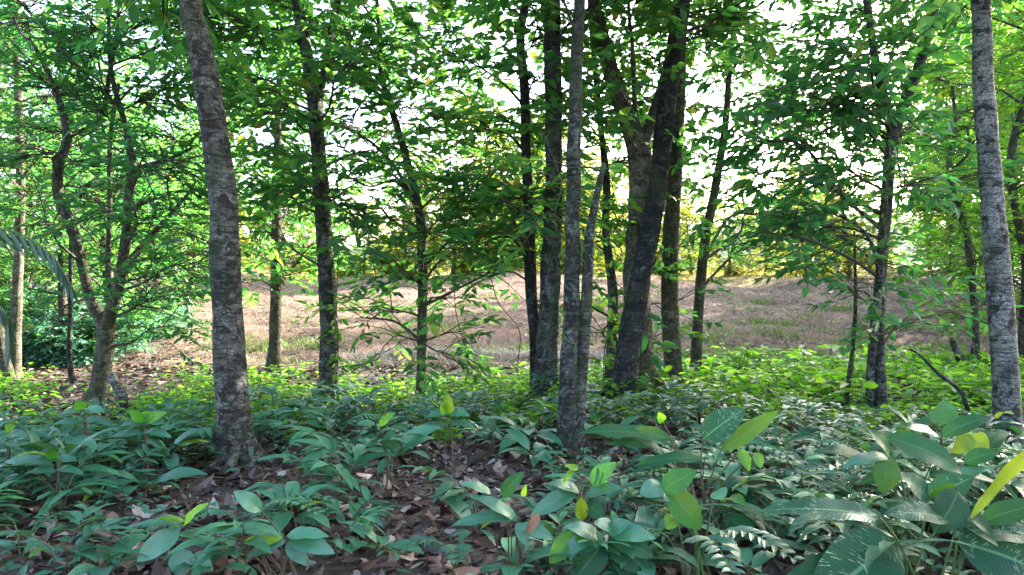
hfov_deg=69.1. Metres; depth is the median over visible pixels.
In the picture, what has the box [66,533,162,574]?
whorled seedling
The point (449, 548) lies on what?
feather leaved seedling
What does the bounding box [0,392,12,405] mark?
narrow leaved seedling
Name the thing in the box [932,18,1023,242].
edge tree
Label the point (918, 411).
feather leaved seedling
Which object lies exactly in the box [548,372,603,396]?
narrow leaved seedling
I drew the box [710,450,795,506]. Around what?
feather leaved seedling
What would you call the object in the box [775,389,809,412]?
leafy sapling
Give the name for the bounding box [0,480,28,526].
narrow leaved seedling
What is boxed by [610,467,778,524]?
feather leaved seedling
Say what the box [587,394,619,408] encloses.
leafy sapling
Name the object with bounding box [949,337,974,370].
broken stump
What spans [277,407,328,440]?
leafy sapling
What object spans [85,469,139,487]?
whorled seedling
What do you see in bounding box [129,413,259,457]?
narrow leaved seedling
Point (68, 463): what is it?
whorled seedling
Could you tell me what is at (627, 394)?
narrow leaved seedling
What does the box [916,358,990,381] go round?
leafy sapling
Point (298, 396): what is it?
narrow leaved seedling
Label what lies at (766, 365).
leafy sapling
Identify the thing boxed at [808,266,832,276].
field bush
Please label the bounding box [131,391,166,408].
leafy sapling
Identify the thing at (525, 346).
grass tufts
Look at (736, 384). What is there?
leafy sapling
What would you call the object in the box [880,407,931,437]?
whorled seedling
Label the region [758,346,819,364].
leafy sapling
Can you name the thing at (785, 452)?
feather leaved seedling
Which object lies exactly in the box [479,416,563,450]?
whorled seedling
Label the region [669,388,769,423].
feather leaved seedling
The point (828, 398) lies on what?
leafy sapling
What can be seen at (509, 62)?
forest tree
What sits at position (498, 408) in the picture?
leafy sapling
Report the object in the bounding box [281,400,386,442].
narrow leaved seedling
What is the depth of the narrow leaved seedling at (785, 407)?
7.49 m
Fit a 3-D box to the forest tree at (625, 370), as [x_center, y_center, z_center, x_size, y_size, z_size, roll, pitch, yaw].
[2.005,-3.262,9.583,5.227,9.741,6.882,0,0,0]
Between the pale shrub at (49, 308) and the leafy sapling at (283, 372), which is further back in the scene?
the pale shrub at (49, 308)
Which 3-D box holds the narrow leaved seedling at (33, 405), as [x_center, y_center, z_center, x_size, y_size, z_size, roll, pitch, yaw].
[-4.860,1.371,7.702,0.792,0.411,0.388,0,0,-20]
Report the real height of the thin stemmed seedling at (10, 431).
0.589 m
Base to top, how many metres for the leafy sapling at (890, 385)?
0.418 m
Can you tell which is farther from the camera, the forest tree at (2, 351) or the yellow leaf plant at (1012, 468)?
the forest tree at (2, 351)
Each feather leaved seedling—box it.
[0,511,98,556]
[94,420,169,478]
[96,423,163,465]
[177,492,342,552]
[189,382,289,397]
[252,419,277,448]
[310,406,392,443]
[345,392,436,432]
[367,417,415,452]
[397,536,472,567]
[598,489,803,574]
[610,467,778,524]
[653,500,781,559]
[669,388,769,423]
[707,438,909,489]
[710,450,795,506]
[715,488,821,549]
[743,414,808,436]
[756,470,832,520]
[763,492,884,543]
[764,433,800,465]
[785,456,931,496]
[804,439,932,485]
[907,406,973,424]
[930,432,1023,477]
[956,438,1020,477]
[993,449,1019,499]
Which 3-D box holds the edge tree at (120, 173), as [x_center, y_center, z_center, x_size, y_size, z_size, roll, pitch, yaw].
[-17.197,-4.344,31.673,6.741,9.292,6.607,0,0,-26]
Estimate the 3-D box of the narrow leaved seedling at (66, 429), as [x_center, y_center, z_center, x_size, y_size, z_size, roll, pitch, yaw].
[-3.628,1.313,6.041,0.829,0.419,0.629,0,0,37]
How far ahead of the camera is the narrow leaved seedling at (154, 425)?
6.97 m
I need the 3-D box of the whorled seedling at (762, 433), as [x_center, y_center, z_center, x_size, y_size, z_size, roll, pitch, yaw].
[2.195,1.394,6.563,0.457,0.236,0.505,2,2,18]
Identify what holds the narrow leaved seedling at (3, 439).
on the ground at (224, 491)
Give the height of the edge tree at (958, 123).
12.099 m
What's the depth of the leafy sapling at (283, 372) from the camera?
11.37 m
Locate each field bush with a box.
[204,257,249,268]
[266,252,307,273]
[335,258,373,278]
[360,248,417,279]
[443,259,462,269]
[452,264,472,273]
[453,245,513,272]
[560,253,595,272]
[618,254,661,275]
[720,264,744,276]
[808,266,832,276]
[817,243,861,267]
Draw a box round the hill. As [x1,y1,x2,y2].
[2,211,1016,269]
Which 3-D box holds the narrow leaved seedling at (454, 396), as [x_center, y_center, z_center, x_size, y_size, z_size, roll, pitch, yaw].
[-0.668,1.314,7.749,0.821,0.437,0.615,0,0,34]
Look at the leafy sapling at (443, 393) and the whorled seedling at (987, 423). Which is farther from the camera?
the leafy sapling at (443, 393)
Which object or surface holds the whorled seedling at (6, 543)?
on the ground at (224, 491)
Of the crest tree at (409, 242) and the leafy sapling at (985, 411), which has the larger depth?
the crest tree at (409, 242)
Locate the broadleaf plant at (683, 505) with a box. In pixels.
[640,468,726,574]
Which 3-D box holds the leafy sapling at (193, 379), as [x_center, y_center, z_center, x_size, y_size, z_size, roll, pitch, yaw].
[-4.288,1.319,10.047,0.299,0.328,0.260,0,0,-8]
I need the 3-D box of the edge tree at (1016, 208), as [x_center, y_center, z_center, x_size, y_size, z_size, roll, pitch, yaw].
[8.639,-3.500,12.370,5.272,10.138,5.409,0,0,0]
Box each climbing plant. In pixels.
[322,214,350,397]
[589,211,638,396]
[639,314,679,398]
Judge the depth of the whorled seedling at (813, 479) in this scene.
5.43 m
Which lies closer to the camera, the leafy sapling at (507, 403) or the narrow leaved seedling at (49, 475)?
the narrow leaved seedling at (49, 475)
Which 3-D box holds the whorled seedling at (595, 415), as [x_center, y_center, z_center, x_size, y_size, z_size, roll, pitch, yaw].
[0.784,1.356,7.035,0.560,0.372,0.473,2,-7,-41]
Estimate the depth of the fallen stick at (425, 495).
5.24 m
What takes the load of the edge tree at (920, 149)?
on the ground at (224, 491)
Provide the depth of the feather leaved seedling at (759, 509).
4.32 m
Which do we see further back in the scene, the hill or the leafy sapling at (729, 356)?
the hill
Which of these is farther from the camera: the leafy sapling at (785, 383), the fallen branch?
the leafy sapling at (785, 383)
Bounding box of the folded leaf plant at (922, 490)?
[901,472,973,574]
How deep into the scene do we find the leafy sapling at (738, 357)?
11.93 m
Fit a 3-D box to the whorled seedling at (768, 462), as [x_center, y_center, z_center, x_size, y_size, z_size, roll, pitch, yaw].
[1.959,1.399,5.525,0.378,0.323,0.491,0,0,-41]
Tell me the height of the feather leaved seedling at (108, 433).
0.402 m
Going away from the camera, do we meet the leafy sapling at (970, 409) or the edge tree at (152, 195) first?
the leafy sapling at (970, 409)
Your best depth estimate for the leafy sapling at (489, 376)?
11.27 m
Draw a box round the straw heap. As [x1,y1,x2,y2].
[342,340,605,373]
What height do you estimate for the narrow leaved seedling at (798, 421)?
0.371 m
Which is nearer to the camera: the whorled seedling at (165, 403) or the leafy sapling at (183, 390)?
the whorled seedling at (165, 403)
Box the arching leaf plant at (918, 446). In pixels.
[814,432,999,567]
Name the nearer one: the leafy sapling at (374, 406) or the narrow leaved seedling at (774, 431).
the narrow leaved seedling at (774, 431)
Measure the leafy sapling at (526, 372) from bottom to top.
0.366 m
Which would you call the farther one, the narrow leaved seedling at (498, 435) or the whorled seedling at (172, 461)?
the narrow leaved seedling at (498, 435)
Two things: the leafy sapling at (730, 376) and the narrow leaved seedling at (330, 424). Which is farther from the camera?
the leafy sapling at (730, 376)
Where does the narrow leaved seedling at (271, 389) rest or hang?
on the ground at (224, 491)
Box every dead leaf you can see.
[212,548,227,566]
[525,513,539,533]
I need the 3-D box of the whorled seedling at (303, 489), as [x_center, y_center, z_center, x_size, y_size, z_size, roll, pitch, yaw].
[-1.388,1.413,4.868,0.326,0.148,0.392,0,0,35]
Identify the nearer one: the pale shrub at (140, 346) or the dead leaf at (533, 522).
the dead leaf at (533, 522)
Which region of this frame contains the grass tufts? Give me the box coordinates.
[194,289,986,364]
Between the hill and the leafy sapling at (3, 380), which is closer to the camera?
the leafy sapling at (3, 380)
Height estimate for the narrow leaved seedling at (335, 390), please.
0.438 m
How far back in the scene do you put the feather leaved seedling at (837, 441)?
5.58 m
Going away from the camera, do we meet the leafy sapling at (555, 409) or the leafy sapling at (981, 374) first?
the leafy sapling at (555, 409)
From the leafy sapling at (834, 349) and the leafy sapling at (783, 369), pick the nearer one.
the leafy sapling at (783, 369)
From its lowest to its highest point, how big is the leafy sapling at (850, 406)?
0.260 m
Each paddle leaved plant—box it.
[685,475,777,545]
[691,378,760,412]
[695,391,764,412]
[783,430,887,478]
[801,421,870,442]
[822,492,919,540]
[849,452,1011,538]
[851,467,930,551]
[877,511,997,574]
[885,454,963,483]
[893,427,922,435]
[901,406,959,432]
[902,431,1023,494]
[924,411,1020,435]
[947,433,999,500]
[971,389,1023,411]
[973,427,1023,478]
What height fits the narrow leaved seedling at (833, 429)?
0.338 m
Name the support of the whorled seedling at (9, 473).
on the ground at (224, 491)
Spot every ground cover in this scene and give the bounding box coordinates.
[0,356,1023,433]
[0,406,1021,574]
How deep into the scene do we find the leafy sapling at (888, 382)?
9.54 m
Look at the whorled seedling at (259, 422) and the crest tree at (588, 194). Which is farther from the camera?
the crest tree at (588, 194)
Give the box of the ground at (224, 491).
[0,267,1020,574]
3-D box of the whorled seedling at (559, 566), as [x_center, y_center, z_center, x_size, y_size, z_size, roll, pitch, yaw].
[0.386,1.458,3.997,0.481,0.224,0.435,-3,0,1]
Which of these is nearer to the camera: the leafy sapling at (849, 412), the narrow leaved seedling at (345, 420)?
the narrow leaved seedling at (345, 420)
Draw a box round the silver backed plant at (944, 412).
[901,400,990,469]
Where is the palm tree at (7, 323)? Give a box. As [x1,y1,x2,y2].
[0,228,80,370]
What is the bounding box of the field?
[133,264,1019,370]
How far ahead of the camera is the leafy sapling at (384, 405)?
8.07 m
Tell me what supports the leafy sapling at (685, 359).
on the ground at (224, 491)
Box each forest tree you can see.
[0,0,150,378]
[0,0,293,406]
[0,31,56,380]
[75,0,340,475]
[122,138,246,310]
[137,0,469,405]
[153,0,390,373]
[237,0,565,402]
[355,0,646,387]
[412,0,709,405]
[461,0,626,455]
[485,5,695,380]
[494,0,788,399]
[537,0,830,407]
[568,0,785,386]
[615,0,855,377]
[670,0,1023,414]
[847,0,1023,451]
[866,42,1023,367]
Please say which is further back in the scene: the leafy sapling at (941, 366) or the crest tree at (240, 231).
the crest tree at (240, 231)
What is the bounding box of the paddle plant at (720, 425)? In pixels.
[576,407,778,555]
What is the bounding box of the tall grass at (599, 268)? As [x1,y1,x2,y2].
[242,260,947,287]
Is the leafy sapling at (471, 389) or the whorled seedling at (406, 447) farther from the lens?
the leafy sapling at (471, 389)
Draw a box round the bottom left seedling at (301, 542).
[126,490,334,574]
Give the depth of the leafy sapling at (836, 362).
11.21 m
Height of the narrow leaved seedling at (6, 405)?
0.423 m
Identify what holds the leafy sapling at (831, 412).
on the ground at (224, 491)
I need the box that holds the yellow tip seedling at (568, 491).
[530,462,621,564]
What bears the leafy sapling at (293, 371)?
on the ground at (224, 491)
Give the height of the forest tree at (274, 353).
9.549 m
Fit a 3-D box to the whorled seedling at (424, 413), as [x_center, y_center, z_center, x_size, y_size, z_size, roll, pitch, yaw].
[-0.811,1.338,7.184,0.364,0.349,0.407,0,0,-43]
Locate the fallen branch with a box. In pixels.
[908,349,970,414]
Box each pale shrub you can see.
[0,279,102,346]
[2,297,67,364]
[9,281,134,343]
[22,303,133,366]
[22,309,95,368]
[72,303,167,360]
[121,303,193,343]
[128,290,202,327]
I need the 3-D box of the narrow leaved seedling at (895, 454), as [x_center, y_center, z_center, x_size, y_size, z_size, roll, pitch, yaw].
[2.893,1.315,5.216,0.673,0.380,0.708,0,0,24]
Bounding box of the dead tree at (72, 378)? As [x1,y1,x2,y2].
[66,210,79,384]
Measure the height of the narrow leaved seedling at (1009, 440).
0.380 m
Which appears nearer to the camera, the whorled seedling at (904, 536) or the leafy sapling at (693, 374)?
the whorled seedling at (904, 536)
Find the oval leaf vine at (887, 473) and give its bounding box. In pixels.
[842,429,904,564]
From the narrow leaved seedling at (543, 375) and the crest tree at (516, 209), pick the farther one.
the crest tree at (516, 209)
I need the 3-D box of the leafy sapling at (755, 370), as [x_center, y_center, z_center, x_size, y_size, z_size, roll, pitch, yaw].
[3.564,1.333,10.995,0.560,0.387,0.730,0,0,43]
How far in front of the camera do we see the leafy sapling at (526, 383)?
10.23 m
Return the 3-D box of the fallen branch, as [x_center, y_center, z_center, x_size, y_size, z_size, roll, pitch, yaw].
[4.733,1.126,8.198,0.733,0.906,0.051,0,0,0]
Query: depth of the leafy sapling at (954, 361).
12.27 m
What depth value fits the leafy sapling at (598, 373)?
10.54 m
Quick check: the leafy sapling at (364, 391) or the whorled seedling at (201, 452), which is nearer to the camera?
the whorled seedling at (201, 452)
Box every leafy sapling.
[0,370,14,379]
[0,375,12,395]
[10,388,47,401]
[15,381,38,393]
[16,372,32,379]
[54,412,83,434]
[117,400,149,410]
[126,397,191,410]
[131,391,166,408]
[144,388,187,402]
[160,395,201,419]
[165,384,204,397]
[169,385,209,401]
[177,363,208,381]
[180,406,215,425]
[181,373,204,391]
[194,417,215,432]
[196,391,214,411]
[200,376,213,391]
[248,370,279,383]
[248,372,259,387]
[249,367,277,378]
[250,395,274,419]
[252,374,293,387]
[262,393,294,411]
[263,381,298,398]
[264,367,292,378]
[274,360,312,377]
[276,380,310,396]
[276,389,309,400]
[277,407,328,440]
[296,371,312,385]
[320,392,351,408]
[338,377,355,385]
[343,360,354,373]
[343,370,364,387]
[345,387,368,395]
[348,383,386,404]
[353,390,366,406]
[357,403,390,416]
[361,401,387,416]
[366,402,399,421]
[378,373,391,388]
[379,389,398,408]
[383,390,421,407]
[387,377,399,393]
[397,399,427,414]
[399,375,415,385]
[413,391,453,407]
[414,418,471,436]
[419,387,441,402]
[431,425,461,443]
[432,398,458,416]
[439,373,456,390]
[441,377,479,390]
[443,381,478,399]
[445,387,482,403]
[454,381,485,393]
[458,385,488,398]
[471,366,504,384]
[472,380,521,398]
[478,380,523,399]
[482,402,536,417]
[484,382,512,403]
[485,377,507,388]
[489,395,515,414]
[489,401,526,424]
[491,377,506,390]
[492,369,527,383]
[501,378,544,399]
[503,394,525,409]
[504,376,529,389]
[506,374,524,379]
[509,410,557,433]
[511,366,529,380]
[512,377,529,394]
[516,392,547,404]
[537,403,557,426]
[542,404,604,424]
[544,382,558,406]
[587,372,606,386]
[587,377,604,386]
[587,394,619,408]
[588,365,600,376]
[589,394,625,416]
[592,367,606,383]
[592,416,629,442]
[599,378,626,399]
[619,407,654,423]
[621,391,649,405]
[626,376,655,402]
[632,399,672,415]
[639,365,710,394]
[643,384,680,400]
[653,377,700,395]
[653,391,688,405]
[656,349,690,371]
[659,405,694,424]
[679,366,724,392]
[679,372,760,394]
[680,393,697,411]
[681,364,726,391]
[683,358,731,386]
[688,398,711,417]
[692,363,726,383]
[694,365,717,381]
[695,372,770,403]
[702,349,747,374]
[702,359,732,369]
[704,361,770,386]
[707,393,765,408]
[711,343,776,362]
[719,369,760,390]
[725,350,776,369]
[725,371,784,398]
[725,381,762,399]
[727,343,763,372]
[727,397,768,420]
[729,355,769,372]
[731,371,773,396]
[736,364,777,381]
[741,388,780,405]
[746,349,801,371]
[747,392,796,412]
[749,371,820,402]
[756,359,781,377]
[757,372,807,398]
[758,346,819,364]
[758,357,812,377]
[761,397,789,411]
[762,367,792,388]
[763,388,814,412]
[772,365,838,396]
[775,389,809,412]
[781,345,844,367]
[781,354,806,367]
[787,345,818,373]
[788,363,809,385]
[791,384,839,407]
[795,363,865,398]
[800,357,865,397]
[800,396,868,414]
[801,366,846,388]
[802,397,821,409]
[807,357,843,368]
[814,359,862,383]
[815,355,835,366]
[815,373,878,411]
[816,344,863,363]
[819,355,863,376]
[822,406,863,424]
[825,406,839,423]
[830,419,877,441]
[832,353,859,369]
[833,357,891,380]
[841,346,912,361]
[842,346,928,376]
[844,378,899,400]
[845,351,893,364]
[845,362,893,382]
[849,405,868,418]
[850,378,888,405]
[852,373,894,389]
[853,361,895,381]
[855,346,910,362]
[857,377,903,406]
[864,384,942,409]
[866,402,901,423]
[879,406,907,430]
[881,402,926,418]
[885,347,949,378]
[885,353,942,378]
[888,363,934,402]
[889,364,936,388]
[904,396,957,414]
[905,342,934,357]
[906,346,967,372]
[906,369,955,389]
[908,373,936,385]
[910,363,961,373]
[911,376,959,398]
[915,359,975,376]
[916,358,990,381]
[917,366,958,378]
[920,405,934,413]
[921,347,953,365]
[925,382,981,408]
[929,350,967,365]
[929,366,991,401]
[930,364,974,390]
[931,361,990,378]
[932,372,976,403]
[935,350,988,368]
[941,374,991,404]
[949,359,990,389]
[951,402,991,421]
[953,354,987,379]
[953,364,1023,386]
[953,397,987,414]
[961,346,990,365]
[963,352,1023,367]
[971,379,1023,399]
[980,391,991,403]
[985,356,1023,376]
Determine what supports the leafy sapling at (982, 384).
on the ground at (224, 491)
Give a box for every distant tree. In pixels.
[239,200,288,262]
[257,183,352,266]
[389,206,448,268]
[563,184,621,263]
[597,197,679,258]
[655,192,712,262]
[758,180,861,263]
[785,180,863,253]
[843,218,908,267]
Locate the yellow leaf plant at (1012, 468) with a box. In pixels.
[968,451,1023,521]
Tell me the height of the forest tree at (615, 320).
10.271 m
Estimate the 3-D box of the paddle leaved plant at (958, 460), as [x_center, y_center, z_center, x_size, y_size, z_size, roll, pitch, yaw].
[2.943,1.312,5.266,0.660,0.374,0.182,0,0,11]
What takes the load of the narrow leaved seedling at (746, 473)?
on the ground at (224, 491)
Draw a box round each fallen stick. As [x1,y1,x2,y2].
[0,494,102,509]
[63,476,231,489]
[420,489,474,497]
[628,474,662,481]
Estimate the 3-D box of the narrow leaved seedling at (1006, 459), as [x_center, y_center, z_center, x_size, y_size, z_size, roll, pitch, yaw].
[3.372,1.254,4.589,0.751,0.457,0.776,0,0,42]
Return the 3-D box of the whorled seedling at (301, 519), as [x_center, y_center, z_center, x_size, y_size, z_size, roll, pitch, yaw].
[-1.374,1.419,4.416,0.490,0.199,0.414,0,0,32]
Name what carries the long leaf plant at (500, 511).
on the ground at (224, 491)
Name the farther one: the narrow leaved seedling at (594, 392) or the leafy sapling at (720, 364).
the leafy sapling at (720, 364)
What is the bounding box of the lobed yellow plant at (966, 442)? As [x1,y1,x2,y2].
[952,430,989,500]
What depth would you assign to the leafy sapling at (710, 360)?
10.76 m
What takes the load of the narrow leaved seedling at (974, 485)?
on the ground at (224, 491)
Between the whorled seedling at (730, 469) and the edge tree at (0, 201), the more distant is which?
the edge tree at (0, 201)
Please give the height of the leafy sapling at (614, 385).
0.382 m
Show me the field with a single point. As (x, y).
(513, 332)
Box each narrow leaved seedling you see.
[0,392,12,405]
[0,401,76,425]
[0,403,20,414]
[0,407,68,442]
[0,409,22,428]
[0,437,15,452]
[0,455,117,497]
[0,457,37,488]
[0,463,54,506]
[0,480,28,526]
[0,502,145,574]
[4,429,120,484]
[5,425,60,448]
[7,416,39,424]
[20,424,105,453]
[23,428,61,442]
[36,439,138,519]
[60,408,103,432]
[67,390,133,419]
[68,416,122,452]
[77,410,196,457]
[94,428,171,477]
[105,420,199,473]
[112,408,151,446]
[123,444,166,493]
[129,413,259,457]
[129,421,212,453]
[138,430,179,465]
[141,418,194,439]
[156,398,215,427]
[163,405,263,445]
[165,421,274,462]
[168,519,283,573]
[197,430,268,448]
[244,481,350,526]
[248,385,265,399]
[249,385,328,431]
[250,398,275,418]
[256,425,423,484]
[258,407,324,449]
[259,386,331,416]
[273,393,346,427]
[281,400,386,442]
[283,434,399,504]
[287,426,359,459]
[304,485,401,537]
[305,380,360,413]
[305,394,378,432]
[309,396,421,435]
[320,384,390,404]
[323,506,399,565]
[338,393,380,432]
[338,416,406,445]
[388,465,480,534]
[410,396,459,407]
[411,390,479,426]
[437,390,485,418]
[455,416,506,454]
[457,389,515,424]
[497,478,587,521]
[500,395,600,437]
[506,511,597,568]
[522,373,593,392]
[542,456,644,514]
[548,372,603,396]
[556,487,668,525]
[566,529,675,574]
[586,389,598,407]
[586,391,650,427]
[586,398,669,425]
[586,410,608,423]
[587,381,600,396]
[600,510,680,557]
[602,483,660,512]
[608,436,686,465]
[615,395,699,428]
[628,438,712,472]
[629,388,721,424]
[636,410,694,431]
[647,503,722,551]
[653,380,713,409]
[672,442,734,469]
[676,429,723,446]
[681,450,775,469]
[688,392,771,421]
[693,448,768,516]
[700,413,799,455]
[703,455,751,483]
[730,393,825,422]
[736,459,844,495]
[745,473,876,522]
[750,505,973,569]
[757,403,829,432]
[763,426,859,467]
[771,488,891,534]
[773,495,909,551]
[776,395,821,423]
[797,454,929,493]
[799,470,904,522]
[803,417,852,433]
[809,423,873,452]
[825,401,886,430]
[831,437,874,457]
[832,415,900,437]
[864,425,901,450]
[884,450,959,477]
[893,422,1001,447]
[896,460,989,533]
[910,462,1023,510]
[915,478,1023,512]
[946,448,1016,463]
[949,443,1023,497]
[991,429,1023,444]
[991,447,1020,465]
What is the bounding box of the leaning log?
[106,373,131,413]
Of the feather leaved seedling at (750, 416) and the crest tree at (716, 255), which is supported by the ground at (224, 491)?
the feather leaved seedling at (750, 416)
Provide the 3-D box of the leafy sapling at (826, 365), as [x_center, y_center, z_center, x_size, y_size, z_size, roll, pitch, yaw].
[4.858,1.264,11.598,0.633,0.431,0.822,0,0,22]
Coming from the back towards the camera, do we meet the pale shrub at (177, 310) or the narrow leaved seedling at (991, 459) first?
the pale shrub at (177, 310)
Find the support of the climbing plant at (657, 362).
attached to the forest tree at (625, 370)
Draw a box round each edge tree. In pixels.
[0,0,246,333]
[0,11,161,312]
[0,21,118,314]
[0,45,173,288]
[0,68,178,358]
[0,136,55,291]
[0,168,29,286]
[0,169,52,291]
[34,65,191,276]
[38,176,121,282]
[76,98,235,307]
[105,136,177,270]
[112,131,208,293]
[155,168,209,274]
[849,0,1023,360]
[855,16,970,269]
[867,6,1023,283]
[872,32,1008,266]
[873,4,1020,268]
[887,1,1023,268]
[893,15,1006,241]
[901,14,1023,276]
[912,0,1023,289]
[913,0,1023,303]
[914,0,1023,314]
[921,2,1023,243]
[927,6,1023,287]
[929,4,1023,292]
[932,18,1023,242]
[936,0,1023,262]
[966,115,1023,279]
[967,22,1023,245]
[994,24,1023,158]
[995,3,1023,95]
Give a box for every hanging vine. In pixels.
[210,379,260,434]
[454,131,459,329]
[482,105,520,364]
[540,126,589,308]
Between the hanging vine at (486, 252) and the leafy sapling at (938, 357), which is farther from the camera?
the leafy sapling at (938, 357)
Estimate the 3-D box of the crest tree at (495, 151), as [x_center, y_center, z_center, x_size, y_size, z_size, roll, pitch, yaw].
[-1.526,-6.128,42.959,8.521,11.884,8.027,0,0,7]
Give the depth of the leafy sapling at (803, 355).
11.40 m
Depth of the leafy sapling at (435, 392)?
9.75 m
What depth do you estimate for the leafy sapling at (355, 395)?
9.31 m
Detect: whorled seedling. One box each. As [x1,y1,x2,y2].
[0,427,126,510]
[0,428,74,494]
[0,455,46,483]
[0,467,24,493]
[0,492,31,517]
[0,539,17,549]
[25,437,143,479]
[52,472,129,498]
[53,451,105,473]
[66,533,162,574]
[67,478,136,506]
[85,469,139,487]
[86,467,207,505]
[103,407,159,424]
[127,428,212,469]
[136,397,192,425]
[166,410,208,427]
[170,543,256,574]
[194,429,259,461]
[239,510,317,532]
[249,385,278,405]
[250,481,329,531]
[253,420,269,430]
[257,419,279,444]
[281,488,318,508]
[307,470,362,508]
[337,521,424,559]
[358,417,402,434]
[363,435,435,475]
[385,401,432,423]
[407,406,448,422]
[440,495,509,545]
[463,420,497,444]
[467,415,506,436]
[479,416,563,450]
[479,537,581,574]
[495,429,566,466]
[527,496,614,524]
[535,396,557,415]
[539,519,581,561]
[545,536,610,571]
[575,416,640,454]
[584,410,619,446]
[595,505,698,574]
[610,491,667,508]
[621,488,711,518]
[655,463,730,495]
[681,524,776,574]
[682,514,762,538]
[687,418,703,438]
[690,441,722,451]
[696,469,748,484]
[697,462,787,513]
[723,503,817,560]
[728,444,753,464]
[753,437,780,457]
[754,436,799,455]
[755,431,765,449]
[757,455,795,484]
[760,436,786,450]
[779,453,829,481]
[781,432,810,454]
[782,432,830,453]
[783,426,831,445]
[800,465,853,487]
[802,433,832,463]
[839,407,900,435]
[847,441,890,452]
[847,486,920,501]
[857,508,928,537]
[869,459,930,476]
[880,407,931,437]
[889,519,936,548]
[892,429,954,452]
[897,421,939,432]
[928,438,954,447]
[938,415,1022,435]
[955,526,975,569]
[966,494,993,505]
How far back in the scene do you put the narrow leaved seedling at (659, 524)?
4.02 m
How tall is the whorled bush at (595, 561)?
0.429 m
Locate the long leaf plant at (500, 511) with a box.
[449,471,553,574]
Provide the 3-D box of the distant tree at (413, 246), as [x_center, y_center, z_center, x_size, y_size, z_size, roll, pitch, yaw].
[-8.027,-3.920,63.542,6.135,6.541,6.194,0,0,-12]
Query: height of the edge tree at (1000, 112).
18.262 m
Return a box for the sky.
[0,0,1021,257]
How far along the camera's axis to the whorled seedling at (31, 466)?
5.36 m
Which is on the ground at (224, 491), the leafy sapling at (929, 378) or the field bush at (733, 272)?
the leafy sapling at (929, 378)
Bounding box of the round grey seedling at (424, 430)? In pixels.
[329,412,441,494]
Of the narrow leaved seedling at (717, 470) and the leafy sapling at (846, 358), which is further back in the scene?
the leafy sapling at (846, 358)
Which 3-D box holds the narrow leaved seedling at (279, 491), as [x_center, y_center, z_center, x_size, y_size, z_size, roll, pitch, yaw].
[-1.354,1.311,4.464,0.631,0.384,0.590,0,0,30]
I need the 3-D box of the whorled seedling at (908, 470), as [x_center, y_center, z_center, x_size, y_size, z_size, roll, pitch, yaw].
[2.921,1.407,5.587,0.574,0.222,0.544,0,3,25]
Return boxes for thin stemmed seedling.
[0,424,34,495]
[25,450,83,514]
[53,400,111,479]
[113,409,171,490]
[422,393,476,479]
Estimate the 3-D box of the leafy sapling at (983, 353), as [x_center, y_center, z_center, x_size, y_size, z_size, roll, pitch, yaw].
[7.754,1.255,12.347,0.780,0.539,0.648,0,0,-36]
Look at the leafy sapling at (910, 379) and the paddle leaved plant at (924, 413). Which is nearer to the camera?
the paddle leaved plant at (924, 413)
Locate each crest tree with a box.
[139,126,209,272]
[206,196,263,264]
[282,205,316,269]
[332,196,401,271]
[361,179,440,276]
[386,148,516,273]
[410,70,544,269]
[460,145,562,267]
[482,113,602,268]
[532,146,627,273]
[563,124,663,270]
[657,197,723,274]
[687,169,764,276]
[730,194,800,275]
[752,149,868,276]
[798,170,903,278]
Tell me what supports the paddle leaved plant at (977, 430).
on the ground at (224, 491)
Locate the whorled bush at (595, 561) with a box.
[549,518,655,574]
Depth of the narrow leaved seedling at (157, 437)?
6.20 m
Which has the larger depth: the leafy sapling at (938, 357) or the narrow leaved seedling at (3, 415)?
the leafy sapling at (938, 357)
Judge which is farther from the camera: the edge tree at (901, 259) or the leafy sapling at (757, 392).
the edge tree at (901, 259)
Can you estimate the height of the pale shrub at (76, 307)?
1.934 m
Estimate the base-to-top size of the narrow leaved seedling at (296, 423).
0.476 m
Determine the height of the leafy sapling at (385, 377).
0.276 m
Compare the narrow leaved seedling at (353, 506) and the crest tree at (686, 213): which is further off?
the crest tree at (686, 213)
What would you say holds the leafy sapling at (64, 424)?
on the ground at (224, 491)
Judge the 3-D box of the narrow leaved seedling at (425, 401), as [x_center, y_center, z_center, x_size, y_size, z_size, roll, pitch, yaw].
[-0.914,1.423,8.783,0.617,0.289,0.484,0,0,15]
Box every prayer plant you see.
[761,496,948,574]
[931,488,1023,574]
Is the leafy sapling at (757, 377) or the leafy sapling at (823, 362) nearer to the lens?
the leafy sapling at (757, 377)
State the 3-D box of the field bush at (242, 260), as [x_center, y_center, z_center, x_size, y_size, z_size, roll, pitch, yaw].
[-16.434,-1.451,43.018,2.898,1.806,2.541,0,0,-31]
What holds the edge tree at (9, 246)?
on the ground at (224, 491)
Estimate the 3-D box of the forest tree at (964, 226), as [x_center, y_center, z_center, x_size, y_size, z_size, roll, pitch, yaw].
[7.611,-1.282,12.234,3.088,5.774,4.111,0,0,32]
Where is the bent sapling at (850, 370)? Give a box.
[842,231,857,406]
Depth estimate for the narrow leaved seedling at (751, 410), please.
7.69 m
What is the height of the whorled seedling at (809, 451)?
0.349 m
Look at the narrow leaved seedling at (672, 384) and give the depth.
8.46 m
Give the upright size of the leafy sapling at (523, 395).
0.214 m
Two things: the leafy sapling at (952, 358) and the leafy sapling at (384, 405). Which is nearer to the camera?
the leafy sapling at (384, 405)
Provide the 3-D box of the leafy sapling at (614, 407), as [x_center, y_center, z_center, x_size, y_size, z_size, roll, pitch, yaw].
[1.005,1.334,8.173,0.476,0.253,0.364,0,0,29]
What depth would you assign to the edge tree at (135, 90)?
25.48 m

